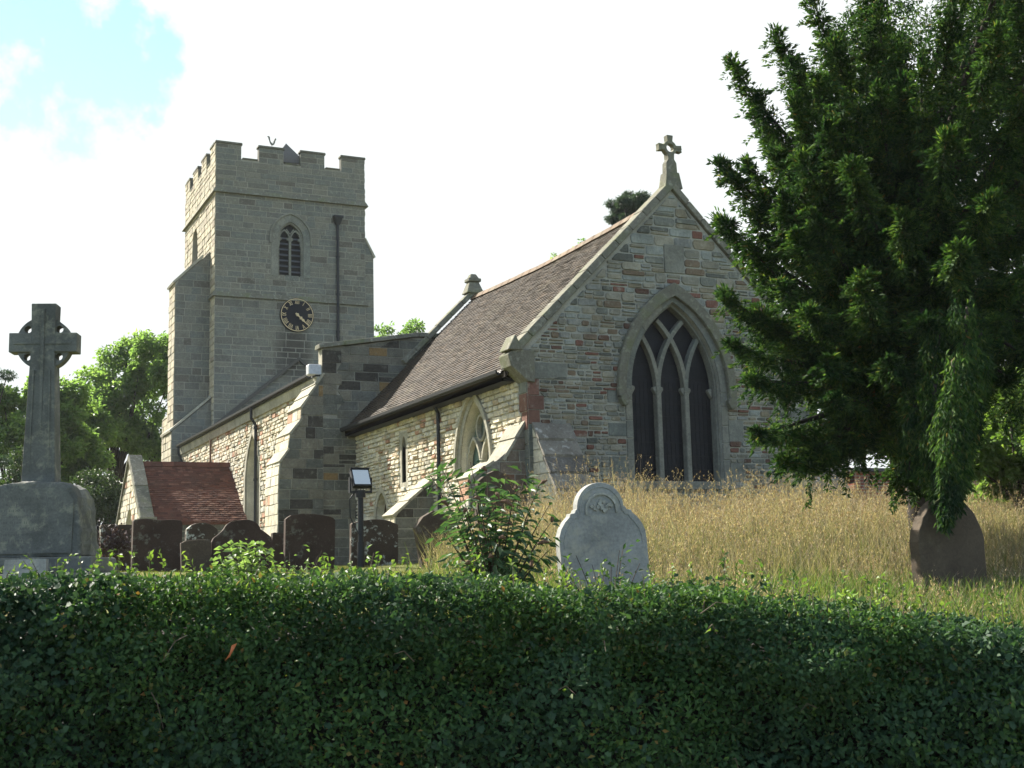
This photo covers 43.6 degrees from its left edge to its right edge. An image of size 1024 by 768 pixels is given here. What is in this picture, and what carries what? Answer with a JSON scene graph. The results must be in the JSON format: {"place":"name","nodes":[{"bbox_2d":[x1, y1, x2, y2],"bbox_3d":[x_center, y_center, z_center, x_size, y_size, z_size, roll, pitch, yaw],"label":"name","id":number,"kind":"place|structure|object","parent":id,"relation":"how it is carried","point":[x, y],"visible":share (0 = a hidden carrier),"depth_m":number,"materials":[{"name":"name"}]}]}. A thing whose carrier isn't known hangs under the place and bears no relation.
{"place":"outdoors","nodes":[
{"label":"outdoors","id":0,"kind":"place"},
{"bbox_2d":[4,561,1017,616],"bbox_3d":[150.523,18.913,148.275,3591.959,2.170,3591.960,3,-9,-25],"label":"ground","id":1,"kind":"structure","parent":0,"point":[397,568],"depth_m":17.05,"materials":[{"name":"green plant"}]},
{"bbox_2d":[0,368,18,468],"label":"pine tree","id":2,"kind":"object","parent":1,"relation":"on","point":[11,375],"visible":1,"depth_m":45.86,"materials":[{"name":"green plant"}]},
{"bbox_2d":[0,375,116,489],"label":"sycamore tree","id":3,"kind":"object","parent":1,"relation":"on","point":[81,447],"visible":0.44,"depth_m":60.46,"materials":[{"name":"green plant"}]},
{"bbox_2d":[0,444,123,544],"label":"holly bush","id":4,"kind":"object","parent":1,"relation":"on","point":[106,500],"visible":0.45,"depth_m":51.61,"materials":[{"name":"green plant"}]},
{"bbox_2d":[0,303,136,577],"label":"war memorial","id":5,"kind":"object","parent":1,"relation":"on","point":[46,512],"visible":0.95,"depth_m":13.51,"materials":[{"name":"grey stone"}]},
{"bbox_2d":[2,559,48,581],"bbox_3d":[-4.807,1.854,12.653,0.420,0.240,0.140,-1,-9,-5],"label":"plaque","id":6,"kind":"object","parent":5,"relation":"on","point":[41,565],"visible":0.47,"depth_m":12.63,"materials":[{"name":"white stone"}]},
{"bbox_2d":[99,524,131,571],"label":"headstone","id":7,"kind":"object","parent":1,"relation":"on","point":[127,556],"visible":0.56,"depth_m":20.24,"materials":[{"name":"stone"}]},
{"bbox_2d":[98,517,131,571],"bbox_3d":[-6.264,2.587,20.008,0.855,0.988,0.293,-2,-8,1],"label":"creeper","id":8,"kind":"object","parent":7,"relation":"attached to","point":[113,545],"visible":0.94,"depth_m":20.00,"materials":[{"name":"green plant"}]},
{"bbox_2d":[69,328,168,515],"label":"sycamore tree","id":9,"kind":"object","parent":1,"relation":"on","point":[123,424],"visible":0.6,"depth_m":67.48,"materials":[{"name":"green plant"}]},
{"bbox_2d":[130,519,182,571],"bbox_3d":[-5.239,2.573,18.856,0.720,1.167,0.120,4,-12,-28],"label":"headstone","id":10,"kind":"object","parent":1,"relation":"on","point":[150,535],"visible":0.66,"depth_m":18.84,"materials":[{"name":"stone"}]},
{"bbox_2d":[180,540,211,571],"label":"headstone","id":11,"kind":"object","parent":1,"relation":"on","point":[199,552],"visible":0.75,"depth_m":18.12,"materials":[{"name":"grey stone"}]},
{"bbox_2d":[185,523,217,540],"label":"headstone","id":12,"kind":"object","parent":1,"relation":"on","point":[202,531],"visible":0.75,"depth_m":21.34,"materials":[{"name":"stone"}]},
{"bbox_2d":[211,519,271,571],"bbox_3d":[-3.899,2.507,18.455,0.869,1.096,0.120,2,-12,-22],"label":"headstone","id":13,"kind":"object","parent":1,"relation":"on","point":[235,531],"visible":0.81,"depth_m":18.46,"materials":[{"name":"stone"}]},
{"bbox_2d":[208,537,283,614],"bbox_3d":[-1.861,1.406,8.884,0.542,0.683,0.542,5,-11,-39],"label":"elder sapling","id":14,"kind":"object","parent":1,"relation":"on","point":[231,564],"visible":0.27,"depth_m":8.91,"materials":[{"name":"green plant"}]},
{"bbox_2d":[271,532,283,567],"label":"headstone","id":15,"kind":"object","parent":1,"relation":"on","point":[277,541],"visible":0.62,"depth_m":20.41,"materials":[{"name":"stone"}]},
{"bbox_2d":[269,545,327,574],"bbox_3d":[-1.444,1.426,8.752,0.419,0.656,0.319,3,-9,-25],"label":"bramble","id":16,"kind":"object","parent":1,"relation":"on","point":[293,566],"visible":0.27,"depth_m":8.77,"materials":[{"name":"green plant"}]},
{"bbox_2d":[283,514,334,571],"bbox_3d":[-2.894,2.436,18.257,0.730,1.163,0.100,4,-11,-25],"label":"headstone","id":17,"kind":"object","parent":1,"relation":"on","point":[315,533],"visible":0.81,"depth_m":18.24,"materials":[{"name":"stone"}]},
{"bbox_2d":[349,467,371,567],"bbox_3d":[-2.129,2.016,17.928,0.333,1.694,0.274,3,-9,-25],"label":"floodlight","id":18,"kind":"object","parent":1,"relation":"on","point":[360,478],"visible":0.98,"depth_m":17.91,"materials":[{"name":"black paint"}]},
{"bbox_2d":[349,519,397,567],"bbox_3d":[-2.014,2.492,18.646,0.725,1.037,0.100,4,-10,-25],"label":"headstone","id":19,"kind":"object","parent":1,"relation":"on","point":[380,535],"visible":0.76,"depth_m":18.65,"materials":[{"name":"stone"}]},
{"bbox_2d":[374,317,425,336],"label":"ash tree","id":20,"kind":"object","parent":1,"relation":"on","point":[410,327],"visible":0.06,"depth_m":81.36,"materials":[{"name":"green plant"}]},
{"bbox_2d":[413,511,456,567],"bbox_3d":[-0.992,2.272,17.343,0.578,1.113,0.120,-8,-5,-26],"label":"headstone","id":21,"kind":"object","parent":1,"relation":"on","point":[431,521],"visible":0.42,"depth_m":17.26,"materials":[{"name":"brown stone"}]},
{"bbox_2d":[116,135,858,566],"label":"church","id":22,"kind":"structure","parent":1,"relation":"on","point":[296,385],"depth_m":33.73,"materials":[{"name":"stone"}]},
{"bbox_2d":[243,427,261,527],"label":"nave window","id":23,"kind":"structure","parent":22,"relation":"in","point":[259,490],"depth_m":42.69,"materials":[{"name":"stone"}]},
{"bbox_2d":[373,487,389,518],"bbox_3d":[-3.265,3.899,33.302,0.310,2.486,1.240,3,-9,-25],"label":"doorway","id":24,"kind":"structure","parent":22,"relation":"in","point":[380,491],"depth_m":33.59,"materials":[{"name":"stone"}]},
{"bbox_2d":[399,431,407,487],"bbox_3d":[-2.566,1.903,32.021,0.300,1.420,0.600,3,-9,-25],"label":"lancet window","id":25,"kind":"structure","parent":22,"relation":"in","point":[402,435],"depth_m":32.07,"materials":[{"name":"stone"}]},
{"bbox_2d":[453,395,493,473],"bbox_3d":[-0.716,1.573,28.008,0.410,2.954,2.100,3,-9,-25],"label":"south window","id":26,"kind":"structure","parent":22,"relation":"in","point":[481,446],"depth_m":28.35,"materials":[{"name":"stone"}]},
{"bbox_2d":[616,283,736,489],"bbox_3d":[3.450,0.044,27.319,2.970,4.429,0.510,3,-9,-25],"label":"east window","id":27,"kind":"structure","parent":22,"relation":"in","point":[671,403],"depth_m":27.45,"materials":[{"name":"stone"}]},
{"bbox_2d":[419,458,560,586],"bbox_3d":[-0.221,1.141,9.359,1.196,1.258,0.985,-4,-9,18],"label":"buddleia shrub","id":28,"kind":"object","parent":1,"relation":"on","point":[497,561],"visible":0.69,"depth_m":9.27,"materials":[{"name":"green plant"}]},
{"bbox_2d":[475,471,513,529],"bbox_3d":[-0.280,2.294,20.393,0.646,1.844,0.120,5,-10,-25],"label":"headstone","id":29,"kind":"object","parent":1,"relation":"on","point":[499,475],"visible":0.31,"depth_m":20.44,"materials":[{"name":"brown stone"}]},
{"bbox_2d":[0,545,1023,767],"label":"hedge","id":30,"kind":"object","parent":1,"relation":"on","point":[545,675],"visible":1,"depth_m":5.94,"materials":[{"name":"green plant"}]},
{"bbox_2d":[550,238,584,258],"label":"birch tree","id":31,"kind":"object","parent":1,"relation":"on","point":[573,246],"depth_m":61.71,"materials":[{"name":"green plant"}]},
{"bbox_2d":[549,539,643,616],"bbox_3d":[0.665,1.423,8.677,0.481,0.755,1.048,-7,-10,32],"label":"bramble","id":32,"kind":"object","parent":1,"relation":"on","point":[617,579],"visible":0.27,"depth_m":8.74,"materials":[{"name":"green plant"}]},
{"bbox_2d":[555,482,649,592],"bbox_3d":[0.758,1.525,10.482,0.775,1.434,0.122,-2,-8,-19],"label":"headstone","id":33,"kind":"object","parent":1,"relation":"on","point":[600,523],"visible":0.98,"depth_m":10.48,"materials":[{"name":"white stone"}]},
{"bbox_2d":[603,189,732,245],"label":"scots pine tree","id":34,"kind":"object","parent":1,"relation":"on","point":[625,205],"visible":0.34,"depth_m":59.37,"materials":[{"name":"green plant"}]},
{"bbox_2d":[654,573,770,624],"bbox_3d":[1.288,1.526,8.176,0.987,0.674,0.463,3,-9,-25],"label":"bramble","id":35,"kind":"object","parent":1,"relation":"on","point":[707,578],"visible":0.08,"depth_m":8.30,"materials":[{"name":"green plant"}]},
{"bbox_2d":[404,501,1023,663],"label":"green undergrass","id":36,"kind":"object","parent":1,"relation":"on","point":[806,561],"visible":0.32,"depth_m":13.04,"materials":[{"name":"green plant"}]},
{"bbox_2d":[419,453,1023,628],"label":"long grass","id":37,"kind":"structure","parent":1,"relation":"on","point":[645,508],"depth_m":15.49,"materials":[{"name":"beige plant"}]},
{"bbox_2d":[830,589,885,642],"bbox_3d":[1.950,1.520,7.190,0.393,0.737,0.479,-1,-9,-3],"label":"bindweed","id":38,"kind":"object","parent":1,"relation":"on","point":[838,592],"visible":0.03,"depth_m":7.26,"materials":[{"name":"green plant"}]},
{"bbox_2d":[703,0,1023,538],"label":"yew tree","id":39,"kind":"object","parent":1,"relation":"on","point":[903,325],"visible":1,"depth_m":13.39,"materials":[{"name":"green plant"}]},
{"bbox_2d":[840,468,977,506],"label":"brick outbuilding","id":40,"kind":"structure","parent":1,"relation":"on","point":[862,485],"depth_m":30.12,"materials":[{"name":"brick"}]},
{"bbox_2d":[909,500,987,599],"bbox_3d":[3.918,1.656,11.466,0.777,1.313,0.120,2,-9,-25],"label":"headstone","id":41,"kind":"object","parent":1,"relation":"on","point":[961,551],"visible":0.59,"depth_m":11.41,"materials":[{"name":"grey stone"}]},
{"bbox_2d":[964,482,1014,509],"bbox_3d":[7.939,2.354,21.940,2.436,1.430,2.278,6,-12,-42],"label":"elder bush","id":42,"kind":"object","parent":1,"relation":"on","point":[976,496],"visible":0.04,"depth_m":20.91,"materials":[{"name":"green plant"}]},
{"bbox_2d":[973,384,1023,511],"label":"tree","id":43,"kind":"object","parent":1,"relation":"on","point":[1000,458],"visible":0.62,"depth_m":19.69,"materials":[{"name":"green plant"}]},
{"bbox_2d":[0,0,1023,523],"label":"sky","id":44,"kind":"structure","parent":0,"point":[494,137],"materials":[{"name":"white"}]},
{"bbox_2d":[399,556,1023,651],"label":"verge grass","id":45,"kind":"structure","parent":0,"point":[892,591],"depth_m":10.73,"materials":[{"name":"green plant"}]}
]}

